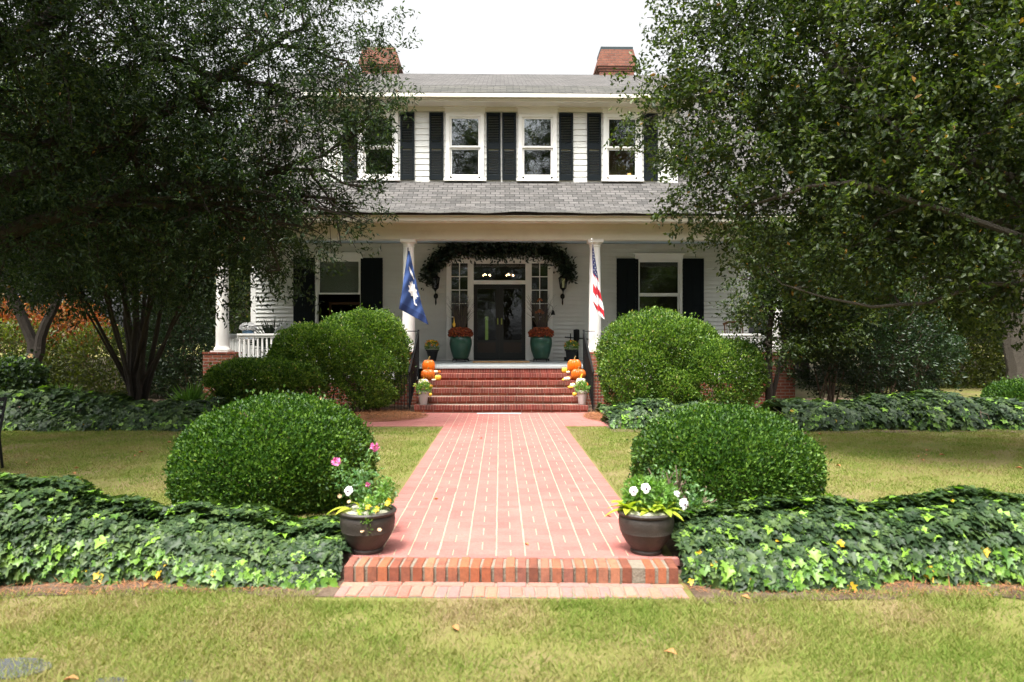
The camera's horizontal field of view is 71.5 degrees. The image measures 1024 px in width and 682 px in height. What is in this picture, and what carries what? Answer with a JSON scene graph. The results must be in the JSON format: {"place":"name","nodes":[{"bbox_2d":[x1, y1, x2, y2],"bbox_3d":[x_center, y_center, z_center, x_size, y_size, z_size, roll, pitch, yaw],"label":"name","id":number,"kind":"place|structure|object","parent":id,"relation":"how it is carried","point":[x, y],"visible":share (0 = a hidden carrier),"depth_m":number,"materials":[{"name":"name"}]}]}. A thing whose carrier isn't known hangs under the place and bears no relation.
{"place":"outdoors","nodes":[
{"label":"outdoors","id":0,"kind":"place"},
{"bbox_2d":[0,426,440,517],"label":"grass","id":1,"kind":"structure","parent":0,"point":[56,464],"depth_m":9.79,"materials":[{"name":"green plant"}]},
{"bbox_2d":[0,0,1019,343],"label":"sky","id":2,"kind":"structure","parent":0,"point":[458,36],"materials":[{"name":"white"}]},
{"bbox_2d":[0,344,1023,681],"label":"lawn","id":3,"kind":"structure","parent":0,"point":[666,552],"depth_m":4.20,"materials":[{"name":"green plant"}]},
{"bbox_2d":[0,397,6,468],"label":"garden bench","id":4,"kind":"object","parent":3,"relation":"on","point":[3,407],"visible":1,"depth_m":8.54,"materials":[{"name":"black metal"}]},
{"bbox_2d":[0,657,51,679],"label":"stepping stone","id":5,"kind":"object","parent":3,"relation":"on","point":[8,660],"visible":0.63,"depth_m":3.57,"materials":[{"name":"grey stone"}]},
{"bbox_2d":[63,674,77,679],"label":"fallen leaf","id":6,"kind":"object","parent":3,"relation":"on","point":[71,676],"visible":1,"depth_m":3.44,"materials":[{"name":"plant"}]},
{"bbox_2d":[96,677,126,681],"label":"stepping stone","id":7,"kind":"object","parent":3,"relation":"on","point":[111,679],"visible":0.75,"depth_m":3.44,"materials":[{"name":"grey stone"}]},
{"bbox_2d":[0,533,358,598],"bbox_3d":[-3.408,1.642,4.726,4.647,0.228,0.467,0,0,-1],"label":"pine straw","id":8,"kind":"object","parent":3,"relation":"on","point":[111,588],"visible":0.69,"depth_m":4.70,"materials":[{"name":"brown soil"}]},
{"bbox_2d":[0,472,351,590],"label":"ivy hedge","id":9,"kind":"object","parent":8,"relation":"on","point":[69,528],"visible":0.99,"depth_m":4.91,"materials":[{"name":"green plant"}]},
{"bbox_2d":[19,399,344,430],"bbox_3d":[-9.060,1.539,15.550,10.400,0.001,6.896,0,0,-1],"label":"soil bed","id":10,"kind":"object","parent":3,"relation":"on","point":[155,400],"visible":0.02,"depth_m":18.71,"materials":[{"name":"brown soil"}]},
{"bbox_2d":[0,349,51,391],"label":"bush","id":11,"kind":"object","parent":10,"relation":"on","point":[21,372],"visible":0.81,"depth_m":15.38,"materials":[{"name":"green plant"}]},
{"bbox_2d":[44,381,87,396],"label":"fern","id":12,"kind":"object","parent":10,"relation":"on","point":[80,388],"visible":0.02,"depth_m":14.51,"materials":[{"name":"green plant"}]},
{"bbox_2d":[0,56,170,363],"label":"forked tree","id":13,"kind":"object","parent":10,"relation":"on","point":[35,341],"visible":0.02,"depth_m":17.23,"materials":[{"name":"brown plant"}]},
{"bbox_2d":[0,384,230,431],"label":"ivy hedge","id":14,"kind":"object","parent":10,"relation":"on","point":[28,401],"visible":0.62,"depth_m":12.75,"materials":[{"name":"green plant"}]},
{"bbox_2d":[0,35,346,399],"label":"evergreen tree","id":15,"kind":"object","parent":10,"relation":"on","point":[136,375],"visible":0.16,"depth_m":13.20,"materials":[{"name":"green plant"}]},
{"bbox_2d":[164,380,214,400],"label":"fern","id":16,"kind":"object","parent":10,"relation":"on","point":[190,393],"visible":0.43,"depth_m":14.11,"materials":[{"name":"green plant"}]},
{"bbox_2d":[204,388,232,401],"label":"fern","id":17,"kind":"object","parent":10,"relation":"on","point":[208,394],"visible":0.03,"depth_m":14.93,"materials":[{"name":"green plant"}]},
{"bbox_2d":[196,352,329,402],"bbox_3d":[-5.124,0.877,14.755,2.803,1.331,1.420,0,0,-1],"label":"clipped bush","id":18,"kind":"object","parent":10,"relation":"on","point":[238,378],"visible":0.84,"depth_m":14.42,"materials":[{"name":"green plant"}]},
{"bbox_2d":[0,0,425,323],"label":"oak tree","id":19,"kind":"object","parent":3,"relation":"on","point":[41,20],"visible":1,"depth_m":10.60,"materials":[{"name":"green plant"}]},
{"bbox_2d":[161,385,380,514],"bbox_3d":[-2.295,1.024,6.943,1.999,1.184,1.938,0,0,-1],"label":"round bush","id":20,"kind":"object","parent":3,"relation":"on","point":[285,449],"visible":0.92,"depth_m":6.30,"materials":[{"name":"green plant"}]},
{"bbox_2d":[345,406,435,421],"bbox_3d":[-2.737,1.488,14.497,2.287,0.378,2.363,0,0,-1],"label":"pine straw","id":21,"kind":"object","parent":3,"relation":"on","point":[385,414],"visible":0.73,"depth_m":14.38,"materials":[{"name":"brown soil"}]},
{"bbox_2d":[263,302,416,411],"bbox_3d":[-3.741,0.324,15.573,3.351,2.437,2.068,0,0,-1],"label":"clipped bush","id":22,"kind":"object","parent":21,"relation":"on","point":[354,333],"visible":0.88,"depth_m":14.98,"materials":[{"name":"green plant"}]},
{"bbox_2d":[394,375,407,411],"bbox_3d":[-2.380,1.135,15.262,0.290,0.790,0.020,0,0,-1],"label":"iron fence panel","id":23,"kind":"object","parent":21,"relation":"on","point":[404,393],"visible":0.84,"depth_m":15.26,"materials":[{"name":"black metal"}]},
{"bbox_2d":[407,330,418,411],"bbox_3d":[-2.343,0.630,16.098,0.292,1.800,1.790,0,0,-1],"label":"stair railing","id":24,"kind":"object","parent":21,"relation":"on","point":[412,376],"visible":0.97,"depth_m":15.97,"materials":[{"name":"black metal"}]},
{"bbox_2d":[413,368,587,412],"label":"porch steps","id":25,"kind":"structure","parent":3,"relation":"on","point":[500,390],"depth_m":15.95,"materials":[{"name":"red brick"}]},
{"bbox_2d":[413,379,432,404],"bbox_3d":[-1.921,1.092,15.317,0.422,0.566,0.408,0,0,42],"label":"flower pot","id":26,"kind":"object","parent":25,"relation":"on","point":[423,396],"visible":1,"depth_m":15.26,"materials":[{"name":"green plant"}]},
{"bbox_2d":[421,367,434,379],"bbox_3d":[-1.944,0.758,16.430,0.328,0.311,0.328,0,0,-1],"label":"pumpkin","id":27,"kind":"object","parent":25,"relation":"on","point":[427,374],"visible":0.87,"depth_m":16.31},
{"bbox_2d":[422,356,434,370],"bbox_3d":[-1.975,0.559,16.829,0.308,0.401,0.308,0,0,-1],"label":"pumpkin","id":28,"kind":"object","parent":27,"relation":"on","point":[426,364],"visible":0.71,"depth_m":16.72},
{"bbox_2d":[435,374,440,380],"bbox_3d":[-1.705,0.835,16.394,0.148,0.158,0.148,0,0,-1],"label":"gourd","id":29,"kind":"object","parent":25,"relation":"on","point":[437,377],"visible":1,"depth_m":16.34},
{"bbox_2d":[567,356,580,371],"bbox_3d":[1.480,0.555,16.887,0.338,0.410,0.338,0,0,-1],"label":"pumpkin","id":30,"kind":"object","parent":25,"relation":"on","point":[573,364],"visible":0.75,"depth_m":16.77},
{"bbox_2d":[571,366,585,379],"bbox_3d":[1.539,0.748,16.488,0.348,0.332,0.348,0,0,-1],"label":"pumpkin","id":31,"kind":"object","parent":25,"relation":"on","point":[576,373],"visible":0.77,"depth_m":16.37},
{"bbox_2d":[576,374,584,387],"bbox_3d":[1.561,0.905,16.148,0.219,0.326,0.219,0,0,-1],"label":"pumpkin","id":32,"kind":"object","parent":25,"relation":"on","point":[581,378],"visible":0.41,"depth_m":16.09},
{"bbox_2d":[573,380,590,404],"bbox_3d":[1.513,1.103,15.369,0.391,0.545,0.409,0,0,-1],"label":"flower pot","id":33,"kind":"object","parent":25,"relation":"on","point":[582,393],"visible":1,"depth_m":15.32,"materials":[{"name":"green plant"}]},
{"bbox_2d":[359,412,663,559],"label":"walkway","id":34,"kind":"structure","parent":3,"relation":"on","point":[509,494],"depth_m":7.16,"materials":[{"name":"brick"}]},
{"bbox_2d":[327,476,396,554],"bbox_3d":[-1.070,1.260,5.205,0.448,0.540,0.429,0,0,24],"label":"bowl planter","id":35,"kind":"object","parent":34,"relation":"on","point":[367,525],"visible":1,"depth_m":5.08,"materials":[{"name":"brown ceramic"}]},
{"bbox_2d":[331,437,398,503],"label":"rose bush","id":36,"kind":"object","parent":35,"relation":"in","point":[361,473],"visible":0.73,"depth_m":5.61,"materials":[{"name":"green plant"}]},
{"bbox_2d":[477,413,520,413],"bbox_3d":[-0.275,1.524,14.973,0.930,0.013,0.110,0,0,-1],"label":"metal strip","id":37,"kind":"object","parent":34,"relation":"on","point":[498,413],"visible":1,"depth_m":14.92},
{"bbox_2d":[604,473,687,555],"bbox_3d":[0.966,1.250,5.183,0.602,0.559,0.434,0,0,-1],"label":"bowl planter","id":38,"kind":"object","parent":34,"relation":"on","point":[646,527],"visible":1,"depth_m":5.09,"materials":[{"name":"brown ceramic"}]},
{"bbox_2d":[637,461,716,519],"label":"flowering shrub","id":39,"kind":"object","parent":38,"relation":"in","point":[695,499],"visible":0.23,"depth_m":5.60,"materials":[{"name":"green plant"}]},
{"bbox_2d":[334,555,688,598],"bbox_3d":[0.008,1.607,4.808,2.335,0.166,0.545,0,0,1],"label":"entry step","id":40,"kind":"object","parent":3,"relation":"on","point":[466,576],"visible":0.94,"depth_m":4.81,"materials":[{"name":"red brick"}]},
{"bbox_2d":[202,46,822,405],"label":"house","id":41,"kind":"structure","parent":3,"relation":"on","point":[509,158],"depth_m":18.28,"materials":[{"name":"paint"}]},
{"bbox_2d":[237,338,256,363],"bbox_3d":[-6.607,0.263,17.792,0.500,0.650,0.500,0,0,-1],"label":"side table","id":42,"kind":"object","parent":41,"relation":"on","point":[247,344],"visible":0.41,"depth_m":17.72,"materials":[{"name":"paint"}]},
{"bbox_2d":[239,322,257,332],"bbox_3d":[-6.606,-0.272,17.788,0.456,0.417,0.435,0,0,-1],"label":"flower pot","id":43,"kind":"object","parent":42,"relation":"on","point":[250,327],"visible":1,"depth_m":17.68,"materials":[{"name":"blue ceramic"}]},
{"bbox_2d":[242,318,282,348],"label":"potted palm","id":44,"kind":"object","parent":41,"relation":"on","point":[267,329],"visible":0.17,"depth_m":18.63,"materials":[{"name":"green plastic"}]},
{"bbox_2d":[272,322,294,340],"bbox_3d":[-5.714,0.044,18.017,0.720,1.080,0.580,0,0,-1],"label":"wicker chair","id":45,"kind":"object","parent":41,"relation":"on","point":[284,325],"visible":0.12,"depth_m":18.24,"materials":[{"name":"white wicker"}]},
{"bbox_2d":[313,252,364,323],"bbox_3d":[-4.886,-1.365,20.121,1.440,2.270,0.220,0,0,-1],"label":"window","id":46,"kind":"structure","parent":41,"relation":"in","point":[349,283],"depth_m":20.22,"materials":[{"name":"paint"}]},
{"bbox_2d":[357,105,399,180],"bbox_3d":[-3.403,-5.045,18.173,1.100,1.910,0.175,0,0,-1],"label":"window","id":47,"kind":"structure","parent":41,"relation":"in","point":[395,146],"depth_m":18.15,"materials":[{"name":"paint"}]},
{"bbox_2d":[399,247,427,323],"bbox_3d":[-2.423,-1.260,16.623,0.694,1.765,0.644,0,0,37],"label":"flag","id":48,"kind":"object","parent":41,"relation":"attached to","point":[410,303],"visible":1,"depth_m":16.44,"materials":[{"name":"blue fabric"}]},
{"bbox_2d":[424,339,439,360],"bbox_3d":[-2.210,0.248,19.700,0.459,0.612,0.471,0,0,-1],"label":"flower pot","id":49,"kind":"object","parent":41,"relation":"on","point":[432,351],"visible":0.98,"depth_m":19.57,"materials":[{"name":"black plastic"}]},
{"bbox_2d":[447,290,473,361],"bbox_3d":[-1.388,-0.438,19.436,0.838,2.001,0.914,0,0,-1],"label":"urn planter","id":50,"kind":"object","parent":41,"relation":"on","point":[460,334],"visible":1,"depth_m":19.26,"materials":[{"name":"green ceramic"}]},
{"bbox_2d":[443,106,485,180],"bbox_3d":[-1.204,-5.045,18.210,1.100,1.910,0.175,0,0,-1],"label":"window","id":51,"kind":"structure","parent":41,"relation":"in","point":[452,112],"depth_m":18.18,"materials":[{"name":"paint"}]},
{"bbox_2d":[474,284,498,359],"bbox_3d":[-0.722,-0.537,20.182,0.733,2.135,0.107,0,0,-1],"label":"door","id":52,"kind":"structure","parent":41,"relation":"in","point":[483,349],"depth_m":20.19,"materials":[{"name":"paint"}]},
{"bbox_2d":[485,316,487,339],"bbox_3d":[-0.846,-0.395,23.754,0.100,0.850,0.030,0,0,-1],"label":"back window","id":53,"kind":"structure","parent":41,"relation":"in","point":[486,317],"depth_m":23.74,"materials":[{"name":"green glass"}]},
{"bbox_2d":[417,242,577,290],"bbox_3d":[-0.407,-2.181,19.978,4.562,1.522,0.609,0,0,-1],"label":"garland","id":54,"kind":"object","parent":41,"relation":"attached to","point":[432,267],"visible":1,"depth_m":19.93,"materials":[{"name":"green plant"}]},
{"bbox_2d":[473,361,529,362],"bbox_3d":[-0.287,0.552,18.998,1.500,0.025,0.600,0,0,-1],"label":"doormat","id":55,"kind":"object","parent":41,"relation":"on","point":[499,361],"visible":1,"depth_m":18.86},
{"bbox_2d":[500,284,524,359],"bbox_3d":[0.014,-0.537,20.194,0.732,2.135,0.107,0,0,-1],"label":"door","id":56,"kind":"structure","parent":41,"relation":"in","point":[509,349],"depth_m":20.20,"materials":[{"name":"paint"}]},
{"bbox_2d":[516,106,558,181],"bbox_3d":[0.656,-5.045,18.241,1.100,1.910,0.175,0,0,-1],"label":"window","id":57,"kind":"structure","parent":41,"relation":"in","point":[524,112],"depth_m":18.22,"materials":[{"name":"paint"}]},
{"bbox_2d":[525,293,556,361],"bbox_3d":[0.801,-0.460,19.457,0.897,2.046,0.902,0,0,-1],"label":"urn planter","id":58,"kind":"object","parent":41,"relation":"on","point":[541,345],"visible":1,"depth_m":19.30,"materials":[{"name":"green ceramic"}]},
{"bbox_2d":[563,340,578,360],"bbox_3d":[1.641,0.254,19.627,0.447,0.605,0.463,0,0,-1],"label":"flower pot","id":59,"kind":"object","parent":41,"relation":"on","point":[571,352],"visible":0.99,"depth_m":19.52,"materials":[{"name":"black plastic"}]},
{"bbox_2d":[590,238,603,318],"bbox_3d":[2.040,-1.422,16.656,0.294,1.858,0.884,0,0,14],"label":"flag","id":60,"kind":"object","parent":41,"relation":"attached to","point":[597,302],"visible":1,"depth_m":16.39,"materials":[{"name":"multicoloured fabric"}]},
{"bbox_2d":[601,107,643,181],"bbox_3d":[2.836,-5.045,18.277,1.100,1.910,0.175,0,0,-1],"label":"window","id":61,"kind":"structure","parent":41,"relation":"in","point":[613,114],"depth_m":18.25,"materials":[{"name":"paint"}]},
{"bbox_2d":[634,253,684,316],"bbox_3d":[4.183,-1.365,20.280,1.440,2.270,0.235,0,0,-1],"label":"window","id":62,"kind":"structure","parent":41,"relation":"in","point":[643,270],"depth_m":20.38,"materials":[{"name":"paint"}]},
{"bbox_2d":[723,321,743,361],"bbox_3d":[5.903,0.019,18.601,0.566,1.112,0.854,0,0,-1],"label":"porch railing","id":63,"kind":"object","parent":41,"relation":"on","point":[724,323],"visible":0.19,"depth_m":18.91,"materials":[{"name":"white wood"}]},
{"bbox_2d":[665,648,677,654],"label":"fallen leaf","id":64,"kind":"object","parent":3,"relation":"on","point":[671,650],"visible":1,"depth_m":3.73,"materials":[{"name":"yellow plant"}]},
{"bbox_2d":[625,396,831,507],"bbox_3d":[2.109,1.076,6.991,1.962,1.057,1.908,0,0,-1],"label":"round bush","id":65,"kind":"object","parent":3,"relation":"on","point":[748,450],"visible":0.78,"depth_m":6.44,"materials":[{"name":"green plant"}]},
{"bbox_2d":[568,426,1023,501],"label":"grass","id":66,"kind":"structure","parent":3,"relation":"on","point":[882,468],"depth_m":9.54,"materials":[{"name":"green plant"}]},
{"bbox_2d":[588,398,1023,432],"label":"soil bed","id":67,"kind":"object","parent":3,"relation":"on","point":[757,406],"visible":0.04,"depth_m":12.23,"materials":[{"name":"brown soil"}]},
{"bbox_2d":[583,330,594,411],"bbox_3d":[1.855,0.630,16.168,0.292,1.800,1.790,0,0,-1],"label":"stair railing","id":68,"kind":"object","parent":67,"relation":"on","point":[588,368],"visible":0.87,"depth_m":16.03,"materials":[{"name":"black metal"}]},
{"bbox_2d":[581,409,605,420],"bbox_3d":[1.965,1.519,14.408,1.298,0.360,2.190,0,0,-1],"label":"pine straw","id":69,"kind":"object","parent":67,"relation":"on","point":[596,414],"visible":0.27,"depth_m":14.40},
{"bbox_2d":[594,375,607,410],"bbox_3d":[1.920,1.135,15.334,0.290,0.790,0.020,0,0,-1],"label":"iron fence panel","id":70,"kind":"object","parent":67,"relation":"on","point":[594,391],"visible":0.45,"depth_m":15.32,"materials":[{"name":"black metal"}]},
{"bbox_2d":[600,397,677,429],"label":"ivy hedge","id":71,"kind":"object","parent":67,"relation":"on","point":[634,414],"visible":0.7,"depth_m":12.55,"materials":[{"name":"green plant"}]},
{"bbox_2d":[594,400,718,416],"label":"ivy hedge","id":72,"kind":"object","parent":67,"relation":"on","point":[601,407],"visible":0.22,"depth_m":14.71,"materials":[{"name":"green plant"}]},
{"bbox_2d":[593,301,771,405],"bbox_3d":[3.645,0.345,15.650,3.790,2.434,2.137,0,0,-1],"label":"clipped bush","id":73,"kind":"object","parent":67,"relation":"on","point":[664,362],"visible":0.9,"depth_m":15.03,"materials":[{"name":"green plant"}]},
{"bbox_2d":[708,200,890,405],"bbox_3d":[6.082,-0.767,15.341,3.896,4.620,2.600,0,0,-1],"label":"holly tree","id":74,"kind":"object","parent":67,"relation":"on","point":[822,318],"visible":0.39,"depth_m":15.00,"materials":[{"name":"green plant"}]},
{"bbox_2d":[778,258,974,402],"bbox_3d":[8.377,-0.284,16.305,4.345,3.648,2.564,0,0,-1],"label":"shrub","id":75,"kind":"object","parent":67,"relation":"on","point":[909,343],"visible":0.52,"depth_m":15.91,"materials":[{"name":"green plant"}]},
{"bbox_2d":[760,389,1023,431],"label":"ivy hedge","id":76,"kind":"object","parent":67,"relation":"on","point":[930,410],"visible":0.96,"depth_m":12.42,"materials":[{"name":"green plant"}]},
{"bbox_2d":[975,374,1023,400],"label":"round bush","id":77,"kind":"object","parent":67,"relation":"on","point":[1011,388],"visible":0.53,"depth_m":15.21,"materials":[{"name":"green plant"}]},
{"bbox_2d":[603,0,1023,351],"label":"holly oak tree","id":78,"kind":"object","parent":3,"relation":"on","point":[947,98],"visible":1,"depth_m":8.71,"materials":[{"name":"green plant"}]},
{"bbox_2d":[665,537,1023,603],"bbox_3d":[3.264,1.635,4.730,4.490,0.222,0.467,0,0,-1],"label":"pine straw","id":79,"kind":"object","parent":3,"relation":"on","point":[974,586],"visible":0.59,"depth_m":4.68,"materials":[{"name":"brown soil"}]},
{"bbox_2d":[671,484,1023,592],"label":"ivy hedge","id":80,"kind":"object","parent":79,"relation":"on","point":[963,534],"visible":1,"depth_m":4.91,"materials":[{"name":"green plant"}]},
{"bbox_2d":[942,74,1023,379],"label":"broadleaf tree","id":81,"kind":"object","parent":3,"relation":"on","point":[1014,361],"visible":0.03,"depth_m":21.07,"materials":[{"name":"green plant"}]},
{"bbox_2d":[26,356,1005,398],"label":"woodland floor","id":82,"kind":"structure","parent":0,"point":[799,393],"depth_m":24.08,"materials":[{"name":"brown plant"}]},
{"bbox_2d":[6,254,100,327],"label":"woodland tree","id":83,"kind":"object","parent":82,"relation":"on","point":[32,294],"visible":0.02,"depth_m":34.09,"materials":[{"name":"green plant"}]},
{"bbox_2d":[0,293,117,388],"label":"autumn shrub","id":84,"kind":"object","parent":82,"relation":"on","point":[39,318],"visible":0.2,"depth_m":21.19,"materials":[{"name":"orange plant"}]},
{"bbox_2d":[0,316,167,394],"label":"olive shrub","id":85,"kind":"object","parent":82,"relation":"on","point":[62,351],"visible":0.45,"depth_m":20.18,"materials":[{"name":"green plant"}]},
{"bbox_2d":[3,21,176,376],"bbox_3d":[-18.017,-5.692,29.493,8.208,14.562,9.716,0,0,6],"label":"woodland tree","id":86,"kind":"object","parent":82,"relation":"on","point":[118,299],"visible":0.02,"depth_m":30.88,"materials":[{"name":"green plant"}]},
{"bbox_2d":[116,260,215,397],"bbox_3d":[-9.078,-0.427,19.042,3.341,3.931,2.066,0,0,26],"label":"shrub","id":87,"kind":"object","parent":82,"relation":"on","point":[176,365],"visible":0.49,"depth_m":18.52,"materials":[{"name":"green plant"}]},
{"bbox_2d":[141,132,241,347],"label":"woodland tree","id":88,"kind":"object","parent":82,"relation":"on","point":[193,229],"depth_m":41.55,"materials":[{"name":"green plant"}]},
{"bbox_2d":[157,234,250,338],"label":"woodland tree","id":89,"kind":"object","parent":82,"relation":"on","point":[207,288],"visible":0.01,"depth_m":26.29,"materials":[{"name":"green plant"}]},
{"bbox_2d":[204,255,250,349],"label":"shrub","id":90,"kind":"object","parent":82,"relation":"on","point":[246,318],"visible":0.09,"depth_m":22.73,"materials":[{"name":"green plant"}]},
{"bbox_2d":[741,53,849,349],"bbox_3d":[14.690,-6.840,38.081,11.250,16.861,9.504,0,0,-44],"label":"woodland tree","id":91,"kind":"object","parent":82,"relation":"on","point":[767,111],"depth_m":38.55,"materials":[{"name":"green plant"}]},
{"bbox_2d":[746,71,935,378],"bbox_3d":[12.737,-4.409,29.229,9.356,12.040,9.272,0,0,-30],"label":"woodland tree","id":92,"kind":"object","parent":82,"relation":"on","point":[807,364],"depth_m":27.93,"materials":[{"name":"green plant"}]},
{"bbox_2d":[787,43,951,322],"bbox_3d":[17.091,-6.075,32.104,8.640,15.328,10.227,0,0,-34],"label":"woodland tree","id":93,"kind":"object","parent":82,"relation":"on","point":[879,114],"depth_m":31.42,"materials":[{"name":"green plant"}]},
{"bbox_2d":[784,120,1010,391],"bbox_3d":[10.616,-2.959,21.531,7.091,9.125,7.027,0,0,-44],"label":"woodland tree","id":94,"kind":"object","parent":82,"relation":"on","point":[911,251],"visible":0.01,"depth_m":20.53,"materials":[{"name":"green plant"}]},
{"bbox_2d":[886,297,1006,388],"bbox_3d":[18.559,-0.347,24.811,12.202,4.330,3.376,0,0,-10],"label":"hedge","id":95,"kind":"object","parent":82,"relation":"on","point":[984,360],"visible":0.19,"depth_m":23.36,"materials":[{"name":"green plant"}]},
{"bbox_2d":[918,127,1005,321],"bbox_3d":[23.017,-5.354,33.102,10.834,13.942,10.736,0,0,30],"label":"woodland tree","id":96,"kind":"object","parent":82,"relation":"on","point":[972,264],"visible":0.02,"depth_m":31.65,"materials":[{"name":"green plant"}]},
{"bbox_2d":[950,86,1006,298],"bbox_3d":[20.480,-4.927,27.523,7.344,13.029,8.693,0,0,-20],"label":"woodland tree","id":97,"kind":"object","parent":82,"relation":"on","point":[993,218],"depth_m":27.64,"materials":[{"name":"green plant"}]},
{"bbox_2d":[565,329,588,359],"bbox_3d":[1.812,0.108,19.933,0.673,0.885,0.200,0,0,-1],"label":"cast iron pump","id":98,"kind":"object","parent":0,"point":[576,335],"visible":0.69,"depth_m":19.88,"materials":[{"name":"black metal"}]}
]}

